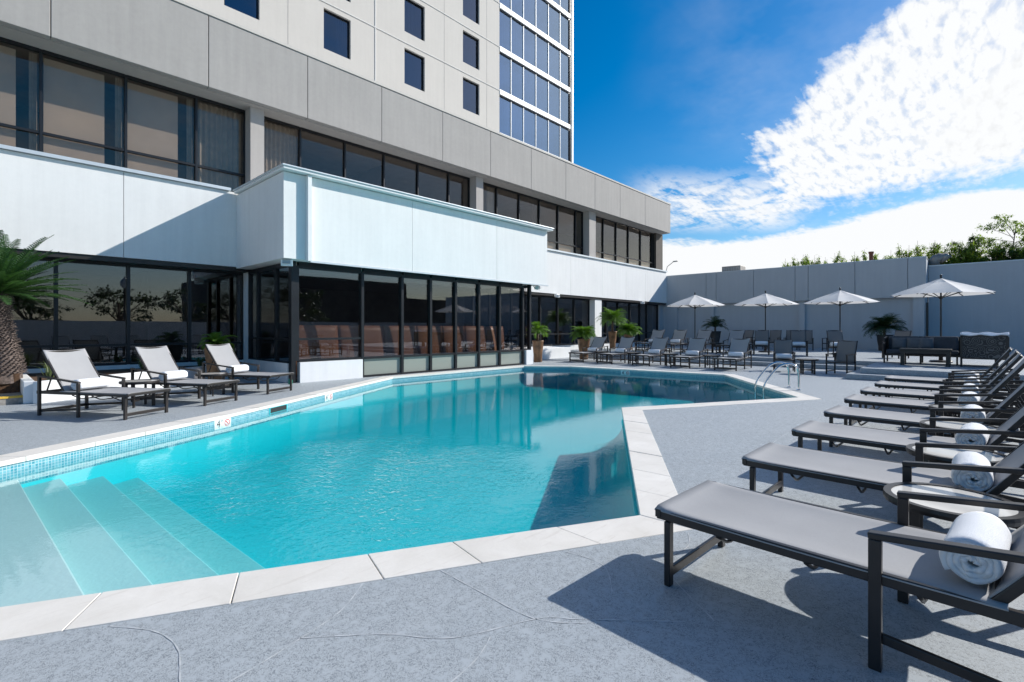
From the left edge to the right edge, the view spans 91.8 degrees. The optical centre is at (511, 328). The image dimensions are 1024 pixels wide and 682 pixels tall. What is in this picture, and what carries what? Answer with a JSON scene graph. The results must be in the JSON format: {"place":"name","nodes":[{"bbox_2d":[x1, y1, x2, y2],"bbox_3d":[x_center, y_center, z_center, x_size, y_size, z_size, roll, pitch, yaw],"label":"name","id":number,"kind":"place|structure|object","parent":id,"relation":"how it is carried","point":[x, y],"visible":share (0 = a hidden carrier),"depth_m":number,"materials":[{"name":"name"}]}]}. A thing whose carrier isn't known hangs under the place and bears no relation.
{"place":"outdoors","nodes":[
{"label":"outdoors","id":0,"kind":"place"},
{"bbox_2d":[0,0,670,382],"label":"hotel building","id":1,"kind":"structure","parent":0,"point":[178,178],"depth_m":15.72,"materials":[{"name":"white paint"}]},
{"bbox_2d":[0,37,39,133],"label":"window","id":2,"kind":"structure","parent":1,"relation":"in","point":[5,40],"depth_m":11.50,"materials":[{"name":"black glass"}]},
{"bbox_2d":[39,49,124,151],"bbox_3d":[-10.665,-5.270,12.357,0.110,2.720,1.609,0,0,43],"label":"window","id":3,"kind":"structure","parent":1,"relation":"in","point":[41,52],"depth_m":11.99,"materials":[{"name":"black metal"}]},
{"bbox_2d":[54,259,126,365],"bbox_3d":[-10.551,-0.375,12.451,0.110,2.630,1.397,0,0,43],"label":"window","id":4,"kind":"structure","parent":1,"relation":"in","point":[56,345],"depth_m":12.16,"materials":[{"name":"brown metal"}]},
{"bbox_2d":[126,264,187,364],"bbox_3d":[-9.607,-0.375,13.471,0.110,2.630,1.383,0,0,43],"label":"window","id":5,"kind":"structure","parent":1,"relation":"in","point":[128,265],"depth_m":12.97,"materials":[{"name":"brown metal"}]},
{"bbox_2d":[124,75,194,167],"bbox_3d":[-9.574,-5.270,13.537,0.110,2.720,1.603,0,0,43],"label":"window","id":6,"kind":"structure","parent":1,"relation":"in","point":[126,77],"depth_m":13.19,"materials":[{"name":"black metal"}]},
{"bbox_2d":[187,269,242,361],"bbox_3d":[-8.636,-0.375,14.522,0.110,2.630,1.478,0,0,43],"label":"window","id":7,"kind":"structure","parent":1,"relation":"in","point":[189,271],"depth_m":14.00,"materials":[{"name":"brown metal"}]},
{"bbox_2d":[194,96,244,183],"bbox_3d":[-8.572,-5.270,14.620,0.110,2.720,1.348,0,0,43],"label":"window","id":8,"kind":"structure","parent":1,"relation":"in","point":[197,98],"depth_m":14.32,"materials":[{"name":"black metal"}]},
{"bbox_2d":[224,0,258,19],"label":"tower window","id":9,"kind":"structure","parent":1,"relation":"in","point":[248,7],"depth_m":20.21,"materials":[{"name":"blue glass"}]},
{"bbox_2d":[248,269,255,359],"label":"pavilion window","id":10,"kind":"structure","parent":1,"relation":"in","point":[250,273],"depth_m":14.72,"materials":[{"name":"brown metal"}]},
{"bbox_2d":[256,265,273,361],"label":"pavilion window","id":11,"kind":"structure","parent":1,"relation":"in","point":[269,268],"depth_m":14.29,"materials":[{"name":"brown metal"}]},
{"bbox_2d":[274,264,288,362],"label":"pavilion window","id":12,"kind":"structure","parent":1,"relation":"in","point":[277,267],"depth_m":13.43,"materials":[{"name":"brown metal"}]},
{"bbox_2d":[296,325,338,375],"bbox_3d":[-5.772,0.617,14.217,0.820,1.426,1.361,0,0,43],"label":"banquette","id":13,"kind":"object","parent":1,"relation":"on","point":[313,349],"visible":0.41,"depth_m":14.00,"materials":[{"name":"brown leather"}]},
{"bbox_2d":[296,262,360,361],"bbox_3d":[-4.996,-0.435,13.554,0.140,2.610,1.884,0,0,43],"label":"pavilion window","id":14,"kind":"structure","parent":1,"relation":"in","point":[302,265],"depth_m":13.23,"materials":[{"name":"brown metal"}]},
{"bbox_2d":[324,9,349,58],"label":"tower window","id":15,"kind":"structure","parent":1,"relation":"in","point":[336,29],"depth_m":23.07,"materials":[{"name":"blue glass"}]},
{"bbox_2d":[337,325,384,357],"bbox_3d":[-4.788,0.617,15.281,0.820,1.426,1.558,0,0,43],"label":"banquette","id":16,"kind":"object","parent":1,"relation":"on","point":[373,340],"visible":0.53,"depth_m":14.96,"materials":[{"name":"brown leather"}]},
{"bbox_2d":[359,268,400,376],"bbox_3d":[-3.896,-0.170,14.743,0.140,3.140,1.360,0,0,43],"label":"pavilion window","id":17,"kind":"structure","parent":1,"relation":"in","point":[373,366],"depth_m":14.52,"materials":[{"name":"brown metal"}]},
{"bbox_2d":[383,326,416,355],"bbox_3d":[-3.837,0.617,16.309,0.820,1.426,1.262,0,0,43],"label":"banquette","id":18,"kind":"object","parent":1,"relation":"on","point":[391,339],"visible":0.5,"depth_m":15.95,"materials":[{"name":"brown leather"}]},
{"bbox_2d":[404,49,423,90],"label":"tower window","id":19,"kind":"structure","parent":1,"relation":"in","point":[413,63],"depth_m":26.27,"materials":[{"name":"blue glass"}]},
{"bbox_2d":[404,0,423,40],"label":"tower window","id":20,"kind":"structure","parent":1,"relation":"in","point":[413,13],"depth_m":26.28,"materials":[{"name":"blue glass"}]},
{"bbox_2d":[399,272,429,373],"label":"pavilion window","id":21,"kind":"structure","parent":1,"relation":"in","point":[412,363],"depth_m":15.40,"materials":[{"name":"brown metal"}]},
{"bbox_2d":[416,326,442,353],"bbox_3d":[-3.039,0.617,17.172,0.820,1.426,1.115,0,0,43],"label":"banquette","id":22,"kind":"object","parent":1,"relation":"on","point":[437,340],"visible":0.43,"depth_m":16.83,"materials":[{"name":"brown leather"}]},
{"bbox_2d":[427,275,454,371],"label":"pavilion window","id":23,"kind":"structure","parent":1,"relation":"in","point":[437,361],"depth_m":16.17,"materials":[{"name":"brown metal"}]},
{"bbox_2d":[442,326,465,352],"bbox_3d":[-2.310,0.617,17.961,0.820,1.426,1.067,0,0,43],"label":"banquette","id":24,"kind":"object","parent":1,"relation":"on","point":[447,334],"visible":0.48,"depth_m":17.60,"materials":[{"name":"brown leather"}]},
{"bbox_2d":[453,278,477,369],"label":"pavilion window","id":25,"kind":"structure","parent":1,"relation":"in","point":[462,360],"depth_m":16.98,"materials":[{"name":"brown metal"}]},
{"bbox_2d":[463,78,477,114],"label":"tower window","id":26,"kind":"structure","parent":1,"relation":"in","point":[470,89],"depth_m":29.26,"materials":[{"name":"blue glass"}]},
{"bbox_2d":[463,31,477,68],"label":"tower window","id":27,"kind":"structure","parent":1,"relation":"in","point":[470,44],"depth_m":29.26,"materials":[{"name":"blue glass"}]},
{"bbox_2d":[463,0,477,23],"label":"tower window","id":28,"kind":"structure","parent":1,"relation":"in","point":[470,7],"depth_m":29.32,"materials":[{"name":"blue glass"}]},
{"bbox_2d":[464,326,485,351],"bbox_3d":[-1.597,0.617,18.732,0.820,1.426,1.067,0,0,43],"label":"banquette","id":29,"kind":"object","parent":1,"relation":"on","point":[470,338],"visible":0.42,"depth_m":18.36,"materials":[{"name":"brown leather"}]},
{"bbox_2d":[476,280,498,367],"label":"pavilion window","id":30,"kind":"structure","parent":1,"relation":"in","point":[485,359],"depth_m":17.74,"materials":[{"name":"brown metal"}]},
{"bbox_2d":[485,326,503,350],"bbox_3d":[-0.901,0.617,19.485,0.820,1.426,1.018,0,0,43],"label":"banquette","id":31,"kind":"object","parent":1,"relation":"on","point":[491,337],"visible":0.38,"depth_m":19.11,"materials":[{"name":"brown leather"}]},
{"bbox_2d":[499,97,510,136],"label":"strip window","id":32,"kind":"structure","parent":1,"relation":"in","point":[504,105],"depth_m":31.31,"materials":[{"name":"blue glass"}]},
{"bbox_2d":[499,54,510,93],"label":"strip window","id":33,"kind":"structure","parent":1,"relation":"in","point":[504,63],"depth_m":31.31,"materials":[{"name":"blue glass"}]},
{"bbox_2d":[499,10,510,51],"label":"strip window","id":34,"kind":"structure","parent":1,"relation":"in","point":[504,21],"depth_m":31.31,"materials":[{"name":"blue glass"}]},
{"bbox_2d":[497,282,523,366],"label":"pavilion window","id":35,"kind":"structure","parent":1,"relation":"in","point":[505,357],"depth_m":18.85,"materials":[{"name":"brown metal"}]},
{"bbox_2d":[511,103,523,141],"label":"strip window","id":36,"kind":"structure","parent":1,"relation":"in","point":[517,112],"depth_m":32.20,"materials":[{"name":"blue glass"}]},
{"bbox_2d":[511,61,523,100],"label":"strip window","id":37,"kind":"structure","parent":1,"relation":"in","point":[517,71],"depth_m":32.20,"materials":[{"name":"blue glass"}]},
{"bbox_2d":[511,19,523,59],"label":"strip window","id":38,"kind":"structure","parent":1,"relation":"in","point":[517,30],"depth_m":32.20,"materials":[{"name":"blue glass"}]},
{"bbox_2d":[524,109,535,146],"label":"strip window","id":39,"kind":"structure","parent":1,"relation":"in","point":[529,117],"depth_m":33.07,"materials":[{"name":"blue glass"}]},
{"bbox_2d":[524,68,535,106],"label":"strip window","id":40,"kind":"structure","parent":1,"relation":"in","point":[529,77],"depth_m":33.07,"materials":[{"name":"blue glass"}]},
{"bbox_2d":[524,27,535,66],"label":"strip window","id":41,"kind":"structure","parent":1,"relation":"in","point":[529,37],"depth_m":33.07,"materials":[{"name":"blue glass"}]},
{"bbox_2d":[536,115,548,152],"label":"strip window","id":42,"kind":"structure","parent":1,"relation":"in","point":[542,125],"depth_m":34.08,"materials":[{"name":"blue glass"}]},
{"bbox_2d":[536,75,548,113],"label":"strip window","id":43,"kind":"structure","parent":1,"relation":"in","point":[542,86],"depth_m":34.08,"materials":[{"name":"blue glass"}]},
{"bbox_2d":[536,35,548,74],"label":"strip window","id":44,"kind":"structure","parent":1,"relation":"in","point":[542,47],"depth_m":34.08,"materials":[{"name":"blue glass"}]},
{"bbox_2d":[536,0,548,35],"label":"strip window","id":45,"kind":"structure","parent":1,"relation":"in","point":[542,8],"depth_m":34.08,"materials":[{"name":"blue glass"}]},
{"bbox_2d":[549,121,559,156],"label":"strip window","id":46,"kind":"structure","parent":1,"relation":"in","point":[554,130],"depth_m":35.06,"materials":[{"name":"blue glass"}]},
{"bbox_2d":[549,83,559,118],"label":"strip window","id":47,"kind":"structure","parent":1,"relation":"in","point":[554,92],"depth_m":35.06,"materials":[{"name":"blue glass"}]},
{"bbox_2d":[549,44,559,80],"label":"strip window","id":48,"kind":"structure","parent":1,"relation":"in","point":[554,54],"depth_m":35.06,"materials":[{"name":"blue glass"}]},
{"bbox_2d":[549,6,559,43],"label":"strip window","id":49,"kind":"structure","parent":1,"relation":"in","point":[554,17],"depth_m":35.06,"materials":[{"name":"blue glass"}]},
{"bbox_2d":[560,127,570,161],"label":"strip window","id":50,"kind":"structure","parent":1,"relation":"in","point":[565,135],"depth_m":36.02,"materials":[{"name":"blue glass"}]},
{"bbox_2d":[560,89,570,125],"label":"strip window","id":51,"kind":"structure","parent":1,"relation":"in","point":[565,98],"depth_m":36.02,"materials":[{"name":"blue glass"}]},
{"bbox_2d":[560,52,570,88],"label":"strip window","id":52,"kind":"structure","parent":1,"relation":"in","point":[565,61],"depth_m":36.02,"materials":[{"name":"blue glass"}]},
{"bbox_2d":[560,14,570,51],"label":"strip window","id":53,"kind":"structure","parent":1,"relation":"in","point":[565,25],"depth_m":36.02,"materials":[{"name":"blue glass"}]},
{"bbox_2d":[141,370,780,541],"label":"pool water","id":54,"kind":"structure","parent":0,"point":[551,382],"depth_m":12.65,"materials":[{"name":"blue liquid"}]},
{"bbox_2d":[0,357,1023,681],"bbox_3d":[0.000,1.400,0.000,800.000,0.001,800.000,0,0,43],"label":"pool deck","id":55,"kind":"structure","parent":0,"point":[778,617],"depth_m":2.41,"materials":[{"name":"grey concrete"}]},
{"bbox_2d":[36,348,170,419],"bbox_3d":[-6.688,0.871,8.146,1.883,1.058,0.764,0,0,14],"label":"sun lounger","id":56,"kind":"object","parent":55,"relation":"on","point":[67,367],"visible":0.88,"depth_m":8.12,"materials":[{"name":"fabric"}]},
{"bbox_2d":[71,377,109,389],"bbox_3d":[-6.975,0.906,8.216,0.196,0.175,0.483,0,0,15],"label":"rolled towel","id":57,"kind":"object","parent":56,"relation":"on","point":[90,383],"visible":0.88,"depth_m":8.17,"materials":[{"name":"fabric"}]},
{"bbox_2d":[0,365,227,403],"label":"planter bed","id":58,"kind":"object","parent":55,"relation":"on","point":[26,385],"visible":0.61,"depth_m":9.75,"materials":[{"name":"white concrete"}]},
{"bbox_2d":[0,230,90,383],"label":"sago palm","id":59,"kind":"object","parent":58,"relation":"in","point":[14,273],"visible":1,"depth_m":9.67,"materials":[{"name":"green plant"}]},
{"bbox_2d":[118,379,159,407],"bbox_3d":[-6.742,1.170,8.985,0.608,0.460,0.608,0,0,31],"label":"side table","id":60,"kind":"object","parent":55,"relation":"on","point":[145,382],"visible":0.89,"depth_m":8.95,"materials":[{"name":"metal"}]},
{"bbox_2d":[130,346,239,405],"bbox_3d":[-6.296,0.871,9.563,1.883,1.058,0.764,0,0,16],"label":"sun lounger","id":61,"kind":"object","parent":55,"relation":"on","point":[156,361],"visible":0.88,"depth_m":9.60,"materials":[{"name":"fabric"}]},
{"bbox_2d":[197,331,236,379],"bbox_3d":[-7.505,0.732,12.579,0.966,1.336,0.933,0,0,24],"label":"potted palm","id":62,"kind":"object","parent":55,"relation":"on","point":[214,338],"visible":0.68,"depth_m":12.41,"materials":[{"name":"green plant"}]},
{"bbox_2d":[202,343,293,394],"bbox_3d":[-5.930,0.871,11.147,1.883,1.058,0.764,0,0,17],"label":"sun lounger","id":63,"kind":"object","parent":55,"relation":"on","point":[223,356],"visible":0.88,"depth_m":11.18,"materials":[{"name":"fabric"}]},
{"bbox_2d":[21,391,759,568],"bbox_3d":[-0.598,1.917,9.706,10.462,0.455,17.481,0,0,43],"label":"pool basin","id":64,"kind":"object","parent":55,"relation":"in","point":[567,457],"visible":0.28,"depth_m":7.09,"materials":[{"name":"liquid"}]},
{"bbox_2d":[0,476,264,606],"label":"pool entry steps","id":65,"kind":"structure","parent":64,"relation":"on","point":[59,538],"depth_m":4.12,"materials":[{"name":"paint"}]},
{"bbox_2d":[0,367,791,514],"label":"pool tile band","id":66,"kind":"object","parent":64,"relation":"attached to","point":[41,468],"visible":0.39,"depth_m":6.95,"materials":[{"name":"tile"}]},
{"bbox_2d":[0,365,819,640],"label":"pool coping","id":67,"kind":"object","parent":55,"relation":"on","point":[654,486],"visible":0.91,"depth_m":3.05,"materials":[{"name":"stone"}]},
{"bbox_2d":[504,346,570,359],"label":"planter wall","id":68,"kind":"structure","parent":55,"relation":"on","point":[554,352],"depth_m":23.22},
{"bbox_2d":[525,321,550,361],"bbox_3d":[1.095,0.545,20.897,1.123,1.710,1.245,0,0,-3],"label":"potted palm","id":69,"kind":"object","parent":55,"relation":"on","point":[537,343],"visible":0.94,"depth_m":20.75,"materials":[{"name":"green plant"}]},
{"bbox_2d":[110,411,1023,681],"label":"deck score lines","id":70,"kind":"object","parent":55,"relation":"on","point":[177,648],"visible":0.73,"depth_m":2.33,"materials":[{"name":"concrete"}]},
{"bbox_2d":[569,325,595,359],"bbox_3d":[3.296,0.609,22.708,1.399,1.583,1.333,0,0,35],"label":"potted palm","id":71,"kind":"object","parent":55,"relation":"on","point":[584,332],"visible":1,"depth_m":22.50,"materials":[{"name":"green plant"}]},
{"bbox_2d":[569,337,607,362],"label":"sun lounger","id":72,"kind":"object","parent":55,"relation":"on","point":[598,342],"visible":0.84,"depth_m":21.65,"materials":[{"name":"fabric"}]},
{"bbox_2d":[596,337,635,363],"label":"sun lounger","id":73,"kind":"object","parent":55,"relation":"on","point":[625,343],"visible":0.9,"depth_m":20.69,"materials":[{"name":"fabric"}]},
{"bbox_2d":[631,337,669,365],"bbox_3d":[5.437,0.871,19.376,0.764,1.058,1.883,0,0,41],"label":"sun lounger","id":74,"kind":"object","parent":55,"relation":"on","point":[660,344],"visible":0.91,"depth_m":19.73,"materials":[{"name":"fabric"}]},
{"bbox_2d":[669,338,708,368],"bbox_3d":[6.557,0.871,18.336,0.764,1.058,1.883,0,0,41],"label":"sun lounger","id":75,"kind":"object","parent":55,"relation":"on","point":[696,344],"visible":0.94,"depth_m":18.70,"materials":[{"name":"fabric"}]},
{"bbox_2d":[713,338,751,370],"bbox_3d":[7.702,0.871,17.274,0.764,1.058,1.883,0,0,40],"label":"sun lounger","id":76,"kind":"object","parent":55,"relation":"on","point":[739,345],"visible":0.98,"depth_m":17.65,"materials":[{"name":"fabric"}]},
{"bbox_2d":[754,361,800,398],"bbox_3d":[6.191,1.464,11.594,0.859,1.371,0.628,0,0,7],"label":"pool ladder","id":77,"kind":"object","parent":55,"relation":"attached to","point":[773,371],"visible":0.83,"depth_m":11.37,"materials":[{"name":"silver metal"}]},
{"bbox_2d":[773,339,794,371],"bbox_3d":[9.037,0.883,16.492,0.622,1.033,0.752,0,0,25],"label":"lounge chair","id":78,"kind":"object","parent":55,"relation":"on","point":[783,346],"visible":0.94,"depth_m":16.71,"materials":[{"name":"fabric"}]},
{"bbox_2d":[663,256,928,348],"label":"boundary wall","id":79,"kind":"structure","parent":55,"relation":"on","point":[881,280],"depth_m":29.09,"materials":[{"name":"grey paint"}]},
{"bbox_2d":[571,345,1023,387],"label":"terrace","id":80,"kind":"structure","parent":55,"relation":"on","point":[871,365],"depth_m":17.17,"materials":[{"name":"grey concrete"}]},
{"bbox_2d":[596,307,627,348],"bbox_3d":[5.514,-0.052,27.176,1.829,2.304,1.871,0,0,-12],"label":"potted palm","id":81,"kind":"object","parent":80,"relation":"on","point":[611,315],"visible":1,"depth_m":26.89,"materials":[{"name":"green plant"}]},
{"bbox_2d":[666,292,723,337],"bbox_3d":[8.963,-0.345,24.305,2.587,2.890,2.587,0,0,-36],"label":"patio umbrella","id":82,"kind":"object","parent":80,"relation":"on","point":[694,301],"visible":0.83,"depth_m":23.89,"materials":[{"name":"fabric"}]},
{"bbox_2d":[733,290,798,352],"bbox_3d":[11.851,-0.345,23.200,2.587,2.890,2.587,0,0,0],"label":"patio umbrella","id":83,"kind":"object","parent":80,"relation":"on","point":[765,300],"visible":0.92,"depth_m":22.88,"materials":[{"name":"fabric"}]},
{"bbox_2d":[803,287,879,352],"bbox_3d":[14.151,-0.345,21.401,2.587,2.890,2.587,0,0,-30],"label":"patio umbrella","id":84,"kind":"object","parent":80,"relation":"on","point":[840,297],"visible":0.84,"depth_m":21.11,"materials":[{"name":"fabric"}]},
{"bbox_2d":[862,313,908,350],"bbox_3d":[18.613,0.138,24.754,1.932,1.925,2.037,0,0,7],"label":"potted palm","id":85,"kind":"object","parent":80,"relation":"on","point":[885,322],"visible":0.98,"depth_m":24.56,"materials":[{"name":"green plant"}]},
{"bbox_2d":[899,348,951,366],"bbox_3d":[12.403,0.850,14.886,1.200,0.500,0.640,0,0,43],"label":"coffee table","id":86,"kind":"object","parent":80,"relation":"on","point":[904,351],"visible":0.96,"depth_m":14.68,"materials":[{"name":"metal"}]},
{"bbox_2d":[890,274,995,362],"bbox_3d":[14.102,-0.345,16.311,2.587,2.890,2.587,0,0,43],"label":"patio umbrella","id":87,"kind":"object","parent":80,"relation":"on","point":[940,288],"visible":0.91,"depth_m":16.09,"materials":[{"name":"fabric"}]},
{"bbox_2d":[882,335,1008,366],"bbox_3d":[13.184,0.647,15.232,2.894,0.905,1.583,0,0,43],"label":"sectional sofa","id":88,"kind":"object","parent":80,"relation":"on","point":[995,348],"visible":0.75,"depth_m":14.30,"materials":[{"name":"wicker"}]},
{"bbox_2d":[654,480,1023,681],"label":"sun lounger","id":89,"kind":"object","parent":55,"relation":"on","point":[901,556],"visible":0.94,"depth_m":2.28,"materials":[{"name":"fabric"}]},
{"bbox_2d":[939,511,1011,584],"bbox_3d":[1.954,0.906,2.087,0.483,0.175,0.196,0,0,-42],"label":"rolled towel","id":90,"kind":"object","parent":89,"relation":"on","point":[984,529],"visible":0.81,"depth_m":1.97,"materials":[{"name":"white fabric"}]},
{"bbox_2d":[825,340,857,373],"bbox_3d":[10.155,0.883,15.262,0.752,1.033,0.622,0,0,-32],"label":"lounge chair","id":91,"kind":"object","parent":55,"relation":"on","point":[845,353],"visible":0.95,"depth_m":15.35,"materials":[{"name":"fabric"}]},
{"bbox_2d":[741,441,1023,528],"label":"sun lounger","id":92,"kind":"object","parent":55,"relation":"on","point":[858,472],"visible":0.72,"depth_m":3.51,"materials":[{"name":"fabric"}]},
{"bbox_2d":[951,451,993,491],"bbox_3d":[2.943,0.906,3.177,0.196,0.175,0.483,0,0,42],"label":"rolled towel","id":93,"kind":"object","parent":92,"relation":"on","point":[978,481],"visible":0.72,"depth_m":3.03,"materials":[{"name":"white fabric"}]},
{"bbox_2d":[791,405,1023,502],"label":"sun lounger","id":94,"kind":"object","parent":55,"relation":"on","point":[892,440],"visible":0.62,"depth_m":4.53,"materials":[{"name":"fabric"}]},
{"bbox_2d":[955,423,989,444],"bbox_3d":[3.904,0.906,4.204,0.483,0.175,0.196,0,0,-43],"label":"rolled towel","id":95,"kind":"object","parent":94,"relation":"on","point":[972,439],"visible":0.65,"depth_m":4.07,"materials":[{"name":"fabric"}]},
{"bbox_2d":[823,382,1023,452],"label":"sun lounger","id":96,"kind":"object","parent":55,"relation":"on","point":[845,413],"visible":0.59,"depth_m":5.56,"materials":[{"name":"fabric"}]},
{"bbox_2d":[903,241,944,264],"bbox_3d":[23.474,-1.856,27.998,2.223,6.318,2.682,0,0,-13],"label":"bamboo shrub","id":97,"kind":"object","parent":55,"relation":"on","point":[934,251],"visible":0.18,"depth_m":27.71,"materials":[{"name":"green plant"}]},
{"bbox_2d":[844,358,1023,442],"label":"sun lounger","id":98,"kind":"object","parent":55,"relation":"on","point":[910,404],"visible":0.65,"depth_m":6.51,"materials":[{"name":"fabric"}]},
{"bbox_2d":[860,352,1023,430],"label":"sun lounger","id":99,"kind":"object","parent":55,"relation":"on","point":[886,392],"visible":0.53,"depth_m":7.47,"materials":[{"name":"fabric"}]},
{"bbox_2d":[874,350,1019,413],"bbox_3d":[7.489,0.871,8.587,1.883,1.058,0.764,0,0,45],"label":"sun lounger","id":100,"kind":"object","parent":55,"relation":"on","point":[905,385],"visible":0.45,"depth_m":8.50,"materials":[{"name":"fabric"}]},
{"bbox_2d":[884,347,1014,406],"bbox_3d":[8.483,0.871,9.669,0.764,1.058,1.883,0,0,-45],"label":"sun lounger","id":101,"kind":"object","parent":55,"relation":"on","point":[924,379],"visible":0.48,"depth_m":9.63,"materials":[{"name":"fabric"}]},
{"bbox_2d":[883,482,1023,527],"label":"side table","id":102,"kind":"object","parent":55,"relation":"on","point":[919,509],"visible":0.52,"depth_m":2.71,"materials":[{"name":"metal"}]},
{"bbox_2d":[906,443,1006,465],"bbox_3d":[3.390,1.170,3.784,0.608,0.460,0.608,0,0,26],"label":"side table","id":103,"kind":"object","parent":55,"relation":"on","point":[941,455],"visible":0.35,"depth_m":3.76,"materials":[{"name":"metal"}]},
{"bbox_2d":[919,420,997,437],"bbox_3d":[4.364,1.170,4.838,0.608,0.460,0.608,0,0,8],"label":"side table","id":104,"kind":"object","parent":55,"relation":"on","point":[946,424],"visible":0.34,"depth_m":4.88,"materials":[{"name":"metal"}]},
{"bbox_2d":[928,259,1023,352],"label":"boundary wall","id":105,"kind":"structure","parent":55,"relation":"on","point":[1001,310],"depth_m":25.06,"materials":[{"name":"grey paint"}]},
{"bbox_2d":[967,214,1023,255],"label":"tree","id":106,"kind":"object","parent":55,"relation":"on","point":[987,243],"visible":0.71,"depth_m":26.96,"materials":[{"name":"green plant"}]},
{"bbox_2d":[986,241,1022,261],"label":"bamboo shrub","id":107,"kind":"object","parent":55,"relation":"on","point":[1000,249],"visible":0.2,"depth_m":25.78,"materials":[{"name":"green plant"}]},
{"bbox_2d":[574,0,1023,275],"label":"sky","id":108,"kind":"structure","parent":0,"point":[772,132],"materials":[{"name":"blue"}]},
{"bbox_2d":[943,236,989,263],"bbox_3d":[24.409,-1.806,26.828,2.223,6.318,2.682,0,0,18],"label":"bush","id":109,"kind":"object","parent":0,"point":[975,255],"visible":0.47,"depth_m":26.31,"materials":[{"name":"green plant"}]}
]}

